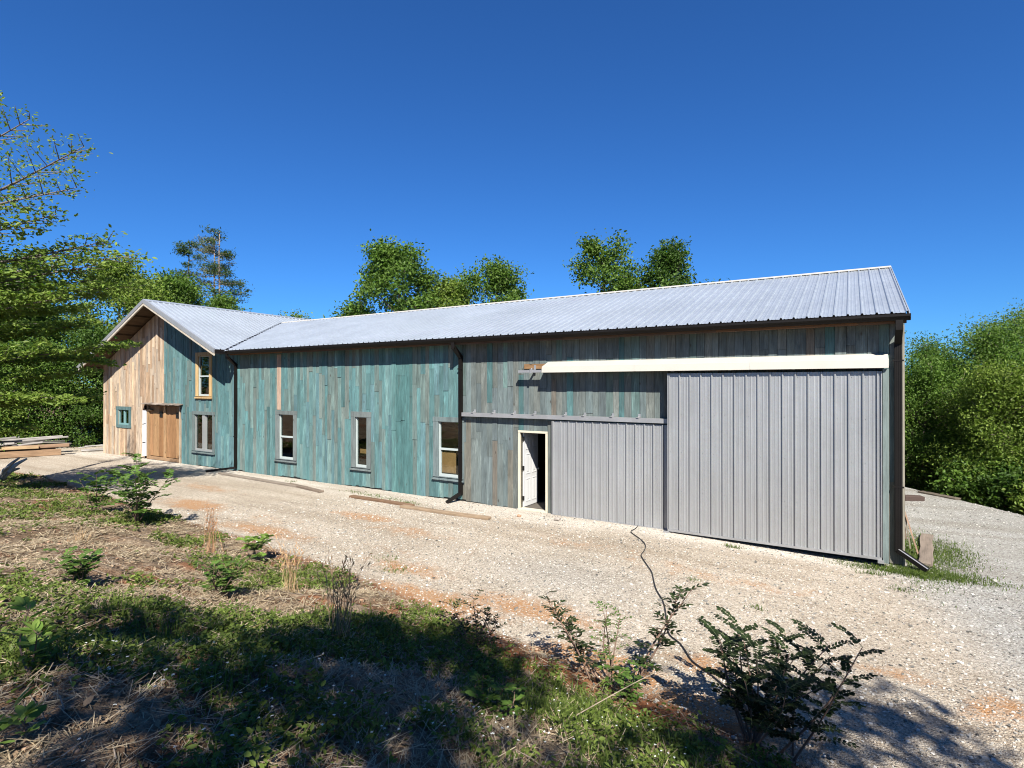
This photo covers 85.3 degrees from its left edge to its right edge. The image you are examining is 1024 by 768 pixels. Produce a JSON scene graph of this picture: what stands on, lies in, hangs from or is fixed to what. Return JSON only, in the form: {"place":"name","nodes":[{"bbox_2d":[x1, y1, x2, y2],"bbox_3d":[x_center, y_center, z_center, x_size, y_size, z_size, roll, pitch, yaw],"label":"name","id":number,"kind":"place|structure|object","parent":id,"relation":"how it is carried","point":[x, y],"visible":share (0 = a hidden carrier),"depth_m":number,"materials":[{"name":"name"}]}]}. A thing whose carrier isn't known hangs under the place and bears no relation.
{"place":"outdoors","nodes":[
{"label":"outdoors","id":0,"kind":"place"},
{"bbox_2d":[0,395,1023,767],"bbox_3d":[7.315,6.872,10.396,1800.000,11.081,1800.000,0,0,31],"label":"ground","id":1,"kind":"structure","parent":0,"point":[196,487],"depth_m":8.22,"materials":[{"name":"soil"}]},
{"bbox_2d":[0,457,26,480],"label":"stump","id":2,"kind":"object","parent":1,"relation":"on","point":[7,470],"visible":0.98,"depth_m":17.85,"materials":[{"name":"grey wood"}]},
{"bbox_2d":[0,391,43,437],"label":"shrub","id":3,"kind":"object","parent":1,"relation":"on","point":[16,413],"visible":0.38,"depth_m":27.49,"materials":[{"name":"green plant"}]},
{"bbox_2d":[0,686,47,751],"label":"shrub","id":4,"kind":"object","parent":1,"relation":"on","point":[31,711],"visible":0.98,"depth_m":2.49,"materials":[{"name":"green plant"}]},
{"bbox_2d":[0,447,55,451],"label":"timber","id":5,"kind":"object","parent":1,"relation":"on","point":[27,449],"visible":0.18,"depth_m":25.43,"materials":[{"name":"brown wood"}]},
{"bbox_2d":[0,441,70,443],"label":"timber","id":6,"kind":"object","parent":5,"relation":"on","point":[39,443],"visible":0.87,"depth_m":26.47,"materials":[{"name":"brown wood"}]},
{"bbox_2d":[6,441,64,441],"bbox_3d":[-22.757,2.699,26.135,2.704,0.039,0.196,5,-14,-40],"label":"timber","id":7,"kind":"object","parent":6,"relation":"on","point":[37,441],"visible":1,"depth_m":26.31,"materials":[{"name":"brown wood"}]},
{"bbox_2d":[24,443,68,447],"bbox_3d":[-21.688,2.889,25.851,1.699,0.142,0.273,0,0,-40],"label":"timber","id":8,"kind":"object","parent":5,"relation":"on","point":[54,445],"visible":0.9,"depth_m":25.89,"materials":[{"name":"brown wood"}]},
{"bbox_2d":[0,596,58,677],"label":"shrub","id":9,"kind":"object","parent":1,"relation":"on","point":[31,642],"visible":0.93,"depth_m":3.17,"materials":[{"name":"green plant"}]},
{"bbox_2d":[0,449,60,458],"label":"timber","id":10,"kind":"object","parent":1,"relation":"on","point":[28,453],"visible":1,"depth_m":25.25,"materials":[{"name":"brown wood"}]},
{"bbox_2d":[0,446,38,449],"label":"timber","id":11,"kind":"object","parent":10,"relation":"on","point":[19,447],"visible":1,"depth_m":25.07,"materials":[{"name":"brown wood"}]},
{"bbox_2d":[0,243,83,418],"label":"tree","id":12,"kind":"object","parent":1,"relation":"on","point":[9,264],"depth_m":35.66,"materials":[{"name":"green plant"}]},
{"bbox_2d":[0,268,84,437],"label":"tree","id":13,"kind":"object","parent":1,"relation":"on","point":[40,318],"visible":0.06,"depth_m":32.11,"materials":[{"name":"green plant"}]},
{"bbox_2d":[0,334,102,444],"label":"tree","id":14,"kind":"object","parent":1,"relation":"on","point":[45,422],"visible":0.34,"depth_m":28.62,"materials":[{"name":"green plant"}]},
{"bbox_2d":[38,546,104,587],"bbox_3d":[-4.759,2.016,6.002,0.566,0.477,0.577,0,0,-30],"label":"shrub","id":15,"kind":"object","parent":1,"relation":"on","point":[79,572],"visible":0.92,"depth_m":6.00,"materials":[{"name":"green plant"}]},
{"bbox_2d":[45,401,102,447],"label":"shrub","id":16,"kind":"object","parent":1,"relation":"on","point":[90,414],"visible":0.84,"depth_m":29.49,"materials":[{"name":"green plant"}]},
{"bbox_2d":[38,322,115,443],"bbox_3d":[-23.088,0.005,32.635,6.506,7.120,7.232,0,0,31],"label":"tree","id":17,"kind":"object","parent":1,"relation":"on","point":[90,335],"visible":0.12,"depth_m":31.32,"materials":[{"name":"green plant"}]},
{"bbox_2d":[67,526,94,543],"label":"dry grass tuft","id":18,"kind":"object","parent":1,"relation":"on","point":[83,538],"visible":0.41,"depth_m":9.08,"materials":[{"name":"plant"}]},
{"bbox_2d":[0,90,163,437],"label":"layered tree","id":19,"kind":"object","parent":1,"relation":"on","point":[33,295],"visible":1,"depth_m":14.46,"materials":[{"name":"green plant"}]},
{"bbox_2d":[68,469,120,511],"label":"sapling","id":20,"kind":"object","parent":1,"relation":"on","point":[96,498],"visible":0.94,"depth_m":13.44,"materials":[{"name":"green plant"}]},
{"bbox_2d":[25,250,183,410],"bbox_3d":[-25.225,-2.605,35.256,7.983,12.200,8.460,0,0,31],"label":"tree","id":21,"kind":"object","parent":1,"relation":"on","point":[128,301],"visible":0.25,"depth_m":34.64,"materials":[{"name":"green plant"}]},
{"bbox_2d":[94,453,179,521],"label":"sapling","id":22,"kind":"object","parent":1,"relation":"on","point":[138,504],"visible":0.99,"depth_m":12.20,"materials":[{"name":"green plant"}]},
{"bbox_2d":[104,266,213,320],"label":"tree","id":23,"kind":"object","parent":1,"relation":"on","point":[181,284],"visible":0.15,"depth_m":39.96,"materials":[{"name":"green plant"}]},
{"bbox_2d":[168,240,208,305],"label":"pine tree","id":24,"kind":"object","parent":1,"relation":"on","point":[184,250],"visible":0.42,"depth_m":50.09,"materials":[{"name":"green plant"}]},
{"bbox_2d":[201,504,223,554],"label":"dry grass tuft","id":25,"kind":"object","parent":1,"relation":"on","point":[212,529],"visible":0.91,"depth_m":10.05,"materials":[{"name":"plant"}]},
{"bbox_2d":[180,234,252,297],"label":"pine tree","id":26,"kind":"object","parent":1,"relation":"on","point":[209,249],"visible":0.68,"depth_m":54.28,"materials":[{"name":"green plant"}]},
{"bbox_2d":[194,224,254,305],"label":"pine tree","id":27,"kind":"object","parent":1,"relation":"on","point":[226,272],"visible":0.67,"depth_m":51.19,"materials":[{"name":"green plant"}]},
{"bbox_2d":[193,550,256,597],"bbox_3d":[-3.486,2.357,6.767,0.753,0.603,0.677,0,0,31],"label":"shrub","id":28,"kind":"object","parent":1,"relation":"on","point":[225,581],"visible":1,"depth_m":6.76,"materials":[{"name":"green plant"}]},
{"bbox_2d":[203,287,252,311],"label":"tree","id":29,"kind":"object","parent":1,"relation":"on","point":[225,301],"visible":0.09,"depth_m":47.21,"materials":[{"name":"green plant"}]},
{"bbox_2d":[235,533,273,560],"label":"weed","id":30,"kind":"object","parent":1,"relation":"on","point":[258,545],"visible":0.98,"depth_m":9.89,"materials":[{"name":"green plant"}]},
{"bbox_2d":[218,472,303,487],"bbox_3d":[-8.661,3.284,19.069,5.106,0.064,0.188,0,0,34],"label":"board","id":31,"kind":"object","parent":1,"relation":"on","point":[255,479],"visible":0.94,"depth_m":19.13,"materials":[{"name":"brown wood"}]},
{"bbox_2d":[268,534,309,592],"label":"dry grass tuft","id":32,"kind":"object","parent":1,"relation":"on","point":[291,577],"visible":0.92,"depth_m":7.51,"materials":[{"name":"plant"}]},
{"bbox_2d":[278,308,313,318],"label":"tree","id":33,"kind":"object","parent":1,"relation":"on","point":[296,315],"depth_m":47.56,"materials":[{"name":"green plant"}]},
{"bbox_2d":[287,483,323,492],"bbox_3d":[-6.570,3.281,17.600,2.026,0.062,0.175,0,0,40],"label":"board","id":34,"kind":"object","parent":1,"relation":"on","point":[309,488],"visible":0.95,"depth_m":17.42,"materials":[{"name":"brown wood"}]},
{"bbox_2d":[304,553,371,642],"bbox_3d":[-1.644,2.075,5.309,0.605,0.868,0.635,0,0,-3],"label":"dry grass tuft","id":35,"kind":"object","parent":1,"relation":"on","point":[337,606],"visible":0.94,"depth_m":5.34,"materials":[{"name":"plant"}]},
{"bbox_2d":[323,300,374,317],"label":"tree","id":36,"kind":"object","parent":1,"relation":"on","point":[341,315],"depth_m":35.83,"materials":[{"name":"green plant"}]},
{"bbox_2d":[77,634,686,761],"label":"wildflowers","id":37,"kind":"object","parent":1,"relation":"on","point":[345,703],"visible":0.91,"depth_m":3.41,"materials":[{"name":"white plant"}]},
{"bbox_2d":[349,495,414,505],"bbox_3d":[-3.691,3.275,15.599,2.400,0.065,0.187,0,0,32],"label":"board","id":38,"kind":"object","parent":1,"relation":"on","point":[377,500],"visible":0.9,"depth_m":15.55,"materials":[{"name":"brown wood"}]},
{"bbox_2d":[332,229,443,316],"bbox_3d":[-7.404,-3.124,34.920,8.360,13.238,7.180,0,0,-39],"label":"tree","id":39,"kind":"object","parent":1,"relation":"on","point":[391,261],"visible":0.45,"depth_m":34.20,"materials":[{"name":"green plant"}]},
{"bbox_2d":[0,473,784,767],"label":"clods","id":40,"kind":"object","parent":1,"relation":"on","point":[40,764],"visible":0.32,"depth_m":4.91,"materials":[{"name":"soil"}]},
{"bbox_2d":[0,477,792,767],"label":"twigs","id":41,"kind":"object","parent":1,"relation":"on","point":[59,696],"visible":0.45,"depth_m":4.58,"materials":[{"name":"brown plant"}]},
{"bbox_2d":[0,474,795,767],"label":"dead leaves","id":42,"kind":"object","parent":1,"relation":"on","point":[88,700],"visible":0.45,"depth_m":4.08,"materials":[{"name":"plant"}]},
{"bbox_2d":[0,472,800,767],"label":"grass","id":43,"kind":"structure","parent":1,"relation":"on","point":[164,630],"depth_m":4.46,"materials":[{"name":"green plant"}]},
{"bbox_2d":[0,476,814,767],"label":"straw","id":44,"kind":"object","parent":1,"relation":"on","point":[391,671],"visible":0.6,"depth_m":3.92,"materials":[{"name":"plant"}]},
{"bbox_2d":[400,505,490,519],"bbox_3d":[-1.753,3.277,14.215,2.752,0.066,0.199,0,0,29],"label":"board","id":45,"kind":"object","parent":1,"relation":"on","point":[452,513],"visible":1,"depth_m":14.09,"materials":[{"name":"brown wood"}]},
{"bbox_2d":[414,271,482,307],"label":"tree","id":46,"kind":"object","parent":1,"relation":"on","point":[449,295],"visible":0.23,"depth_m":35.92,"materials":[{"name":"green plant"}]},
{"bbox_2d":[435,589,506,646],"bbox_3d":[-0.455,2.742,6.350,0.826,0.547,0.846,0,0,0],"label":"weed","id":47,"kind":"object","parent":1,"relation":"on","point":[467,623],"visible":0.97,"depth_m":6.24,"materials":[{"name":"green plant"}]},
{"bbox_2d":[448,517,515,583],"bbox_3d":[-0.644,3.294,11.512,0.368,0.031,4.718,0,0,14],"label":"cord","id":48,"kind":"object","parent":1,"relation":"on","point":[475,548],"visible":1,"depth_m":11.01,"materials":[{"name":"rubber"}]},
{"bbox_2d":[460,670,525,718],"bbox_3d":[-0.182,2.427,4.269,0.561,0.310,0.374,0,0,31],"label":"weed","id":49,"kind":"object","parent":1,"relation":"on","point":[506,705],"visible":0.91,"depth_m":4.26,"materials":[{"name":"green plant"}]},
{"bbox_2d":[454,253,534,303],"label":"tree","id":50,"kind":"object","parent":1,"relation":"on","point":[498,285],"visible":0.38,"depth_m":34.88,"materials":[{"name":"green plant"}]},
{"bbox_2d":[77,266,929,571],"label":"barn","id":51,"kind":"structure","parent":1,"relation":"on","point":[763,410],"depth_m":14.08,"materials":[{"name":"teal wood"}]},
{"bbox_2d":[116,406,130,427],"bbox_3d":[-18.056,1.543,25.880,1.390,0.990,0.118,0,0,31],"label":"window","id":52,"kind":"structure","parent":51,"relation":"in","point":[118,408],"depth_m":25.87,"materials":[{"name":"teal wood"}]},
{"bbox_2d":[150,406,163,456],"bbox_3d":[-15.617,2.074,24.480,1.284,2.200,0.075,0,0,31],"label":"plank door","id":53,"kind":"structure","parent":51,"relation":"in","point":[157,414],"depth_m":24.51,"materials":[{"name":"brown wood"}]},
{"bbox_2d":[167,406,178,458],"bbox_3d":[-14.486,2.072,23.790,1.234,2.200,0.075,0,0,31],"label":"plank door","id":54,"kind":"structure","parent":51,"relation":"in","point":[172,412],"depth_m":23.81,"materials":[{"name":"brown wood"}]},
{"bbox_2d":[194,352,211,399],"bbox_3d":[-12.434,-0.326,22.436,1.200,1.910,0.150,0,0,31],"label":"window","id":55,"kind":"structure","parent":51,"relation":"in","point":[198,355],"depth_m":22.57,"materials":[{"name":"brown wood"}]},
{"bbox_2d":[191,411,214,455],"bbox_3d":[-12.443,1.979,22.435,1.660,1.740,0.150,0,0,31],"label":"window","id":56,"kind":"structure","parent":51,"relation":"in","point":[204,451],"depth_m":22.42,"materials":[{"name":"grey wood"}]},
{"bbox_2d":[274,410,296,464],"bbox_3d":[-8.008,1.882,19.730,1.230,1.860,0.150,0,0,31],"label":"window","id":57,"kind":"structure","parent":51,"relation":"in","point":[279,458],"depth_m":19.84,"materials":[{"name":"white wood"}]},
{"bbox_2d":[349,411,370,472],"bbox_3d":[-4.820,1.847,17.784,0.940,1.920,0.150,0,0,31],"label":"window","id":58,"kind":"structure","parent":51,"relation":"in","point":[354,466],"depth_m":17.84,"materials":[{"name":"white wood"}]},
{"bbox_2d":[431,417,463,483],"bbox_3d":[-1.815,1.882,15.951,1.160,1.860,0.150,0,0,31],"label":"window","id":59,"kind":"structure","parent":51,"relation":"in","point":[438,475],"depth_m":16.12,"materials":[{"name":"white wood"}]},
{"bbox_2d":[522,433,538,506],"bbox_3d":[0.521,2.287,15.083,0.109,1.965,0.826,0,0,31],"label":"entry door","id":60,"kind":"structure","parent":51,"relation":"in","point":[530,467],"depth_m":15.08,"materials":[{"name":"white wood"}]},
{"bbox_2d":[552,421,667,529],"bbox_3d":[2.289,2.135,13.351,2.961,2.400,0.082,0,0,31],"label":"sliding door","id":61,"kind":"structure","parent":51,"relation":"in","point":[606,472],"depth_m":13.28,"materials":[{"name":"grey metal"}]},
{"bbox_2d":[667,371,881,559],"bbox_3d":[5.186,1.520,11.380,3.991,3.510,0.082,0,0,31],"label":"sliding door","id":62,"kind":"structure","parent":51,"relation":"in","point":[782,459],"depth_m":11.23,"materials":[{"name":"grey metal"}]},
{"bbox_2d":[538,590,605,681],"bbox_3d":[0.643,2.810,6.171,0.885,0.823,0.534,0,0,31],"label":"sapling","id":63,"kind":"object","parent":1,"relation":"on","point":[570,628],"visible":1,"depth_m":6.12,"materials":[{"name":"green plant"}]},
{"bbox_2d":[562,227,643,292],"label":"tree","id":64,"kind":"object","parent":1,"relation":"on","point":[606,267],"visible":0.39,"depth_m":34.60,"materials":[{"name":"green plant"}]},
{"bbox_2d":[589,601,631,680],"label":"sapling","id":65,"kind":"object","parent":1,"relation":"on","point":[609,655],"visible":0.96,"depth_m":6.04,"materials":[{"name":"green plant"}]},
{"bbox_2d":[597,659,652,700],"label":"weed","id":66,"kind":"object","parent":1,"relation":"on","point":[627,674],"visible":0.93,"depth_m":5.56,"materials":[{"name":"green plant"}]},
{"bbox_2d":[573,660,684,717],"bbox_3d":[1.003,2.567,4.662,1.322,0.194,0.075,0,0,-29],"label":"dead stalk","id":67,"kind":"object","parent":1,"relation":"on","point":[622,689],"visible":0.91,"depth_m":4.57,"materials":[{"name":"beige plant"}]},
{"bbox_2d":[287,480,1023,610],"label":"grass","id":68,"kind":"structure","parent":1,"relation":"on","point":[911,571],"depth_m":10.18,"materials":[{"name":"green plant"}]},
{"bbox_2d":[630,583,709,690],"bbox_3d":[1.671,2.702,5.917,0.841,1.188,0.432,0,0,-5],"label":"sapling","id":69,"kind":"object","parent":1,"relation":"on","point":[662,638],"visible":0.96,"depth_m":5.91,"materials":[{"name":"green plant"}]},
{"bbox_2d":[613,236,729,289],"bbox_3d":[10.443,-2.961,35.385,7.675,12.870,8.689,0,0,31],"label":"tree","id":70,"kind":"object","parent":1,"relation":"on","point":[670,263],"visible":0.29,"depth_m":34.74,"materials":[{"name":"green plant"}]},
{"bbox_2d":[631,525,747,710],"bbox_3d":[2.422,3.286,9.200,0.442,0.052,7.422,0,0,4],"label":"hose","id":71,"kind":"object","parent":1,"relation":"on","point":[721,683],"visible":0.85,"depth_m":7.21,"materials":[{"name":"black rubber"}]},
{"bbox_2d":[696,606,854,748],"bbox_3d":[2.275,2.712,5.074,1.241,1.127,1.297,0,0,-37],"label":"bush","id":72,"kind":"object","parent":1,"relation":"on","point":[757,704],"visible":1,"depth_m":4.92,"materials":[{"name":"green plant"}]},
{"bbox_2d":[768,622,884,760],"bbox_3d":[2.653,2.716,4.906,0.654,1.206,1.001,0,0,-23],"label":"bush shoot","id":73,"kind":"object","parent":1,"relation":"on","point":[844,663],"visible":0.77,"depth_m":4.77,"materials":[{"name":"green plant"}]},
{"bbox_2d":[905,513,910,548],"bbox_3d":[8.049,2.725,11.365,0.321,1.350,0.047,0,0,-16],"label":"lath","id":74,"kind":"object","parent":1,"relation":"on","point":[907,532],"visible":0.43,"depth_m":11.37,"materials":[{"name":"brown wood"}]},
{"bbox_2d":[905,512,918,554],"bbox_3d":[8.052,2.849,11.275,0.048,1.100,0.586,0,0,-1],"label":"lath","id":75,"kind":"object","parent":1,"relation":"on","point":[912,534],"visible":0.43,"depth_m":11.17,"materials":[{"name":"brown wood"}]},
{"bbox_2d":[905,495,924,500],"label":"block","id":76,"kind":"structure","parent":1,"relation":"on","point":[914,498],"depth_m":16.24,"materials":[{"name":"wood"}]},
{"bbox_2d":[919,533,933,566],"bbox_3d":[8.476,3.372,11.366,0.244,0.072,2.563,0,0,37],"label":"plank","id":77,"kind":"object","parent":1,"relation":"on","point":[926,550],"visible":0.88,"depth_m":11.20,"materials":[{"name":"brown wood"}]},
{"bbox_2d":[918,491,960,499],"bbox_3d":[13.076,3.409,17.020,0.271,0.053,1.102,0,1,-19],"label":"board","id":78,"kind":"object","parent":1,"relation":"on","point":[939,495],"visible":1,"depth_m":16.93,"materials":[{"name":"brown wood"}]},
{"bbox_2d":[905,350,1001,496],"bbox_3d":[15.533,1.816,20.905,4.809,6.218,5.400,0,0,31],"label":"tree","id":79,"kind":"object","parent":1,"relation":"on","point":[933,372],"visible":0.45,"depth_m":20.00,"materials":[{"name":"green plant"}]},
{"bbox_2d":[905,331,1004,487],"bbox_3d":[16.855,1.684,22.447,6.750,7.696,5.534,0,0,31],"label":"tree","id":80,"kind":"object","parent":1,"relation":"on","point":[931,346],"visible":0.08,"depth_m":21.78,"materials":[{"name":"green plant"}]},
{"bbox_2d":[915,307,1023,477],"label":"tree","id":81,"kind":"object","parent":1,"relation":"on","point":[984,339],"visible":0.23,"depth_m":20.06,"materials":[{"name":"green plant"}]},
{"bbox_2d":[921,353,1023,510],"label":"tree","id":82,"kind":"object","parent":1,"relation":"on","point":[993,387],"visible":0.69,"depth_m":17.29,"materials":[{"name":"green plant"}]},
{"bbox_2d":[924,451,1023,508],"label":"shrub","id":83,"kind":"object","parent":1,"relation":"on","point":[947,485],"visible":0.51,"depth_m":17.07,"materials":[{"name":"green plant"}]},
{"bbox_2d":[946,298,1023,427],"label":"tree","id":84,"kind":"object","parent":1,"relation":"on","point":[1021,311],"visible":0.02,"depth_m":25.03,"materials":[{"name":"green plant"}]},
{"bbox_2d":[947,336,1023,461],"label":"tree","id":85,"kind":"object","parent":1,"relation":"on","point":[1008,357],"visible":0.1,"depth_m":18.39,"materials":[{"name":"green plant"}]},
{"bbox_2d":[952,454,1023,514],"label":"shrub","id":86,"kind":"object","parent":1,"relation":"on","point":[1003,482],"visible":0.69,"depth_m":16.36,"materials":[{"name":"green plant"}]},
{"bbox_2d":[1001,468,1023,514],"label":"shrub","id":87,"kind":"object","parent":1,"relation":"on","point":[1018,499],"visible":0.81,"depth_m":15.46,"materials":[{"name":"green plant"}]},
{"bbox_2d":[0,0,1023,387],"label":"sky","id":88,"kind":"structure","parent":0,"point":[780,137],"materials":[{"name":"blue"}]},
{"bbox_2d":[165,494,1023,767],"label":"gravel","id":89,"kind":"structure","parent":0,"point":[984,758],"depth_m":8.48,"materials":[{"name":"beige gravel"}]},
{"label":"timber","id":90,"kind":"object","parent":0,"visible":0},
{"label":"timber","id":91,"kind":"object","parent":90,"relation":"on","visible":0},
{"bbox_2d":[12,441,42,445],"bbox_3d":[-22.832,2.823,25.665,1.763,0.038,0.211,-6,14,-40],"label":"timber","id":92,"kind":"object","parent":91,"relation":"on","point":[29,443],"visible":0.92,"depth_m":25.91,"materials":[{"name":"grey wood"}]},
{"label":"timber","id":93,"kind":"object","parent":92,"relation":"on","visible":0},
{"bbox_2d":[0,436,67,442],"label":"timber","id":94,"kind":"object","parent":93,"relation":"on","point":[38,439],"visible":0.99,"depth_m":26.36,"materials":[{"name":"grey wood"}]},
{"label":"timber","id":95,"kind":"object","parent":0,"visible":0},
{"bbox_2d":[0,436,18,439],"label":"timber","id":96,"kind":"object","parent":95,"relation":"on","point":[5,438],"visible":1,"depth_m":25.55,"materials":[{"name":"brown wood"}]},
{"label":"timber","id":97,"kind":"object","parent":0,"visible":0},
{"label":"timber","id":98,"kind":"object","parent":97,"relation":"on","visible":0},
{"bbox_2d":[6,435,62,439],"bbox_3d":[-23.064,2.585,26.178,2.953,0.038,0.152,-3,17,-40],"label":"timber","id":99,"kind":"object","parent":98,"relation":"on","point":[34,437],"visible":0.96,"depth_m":26.43,"materials":[{"name":"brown wood"}]}
]}

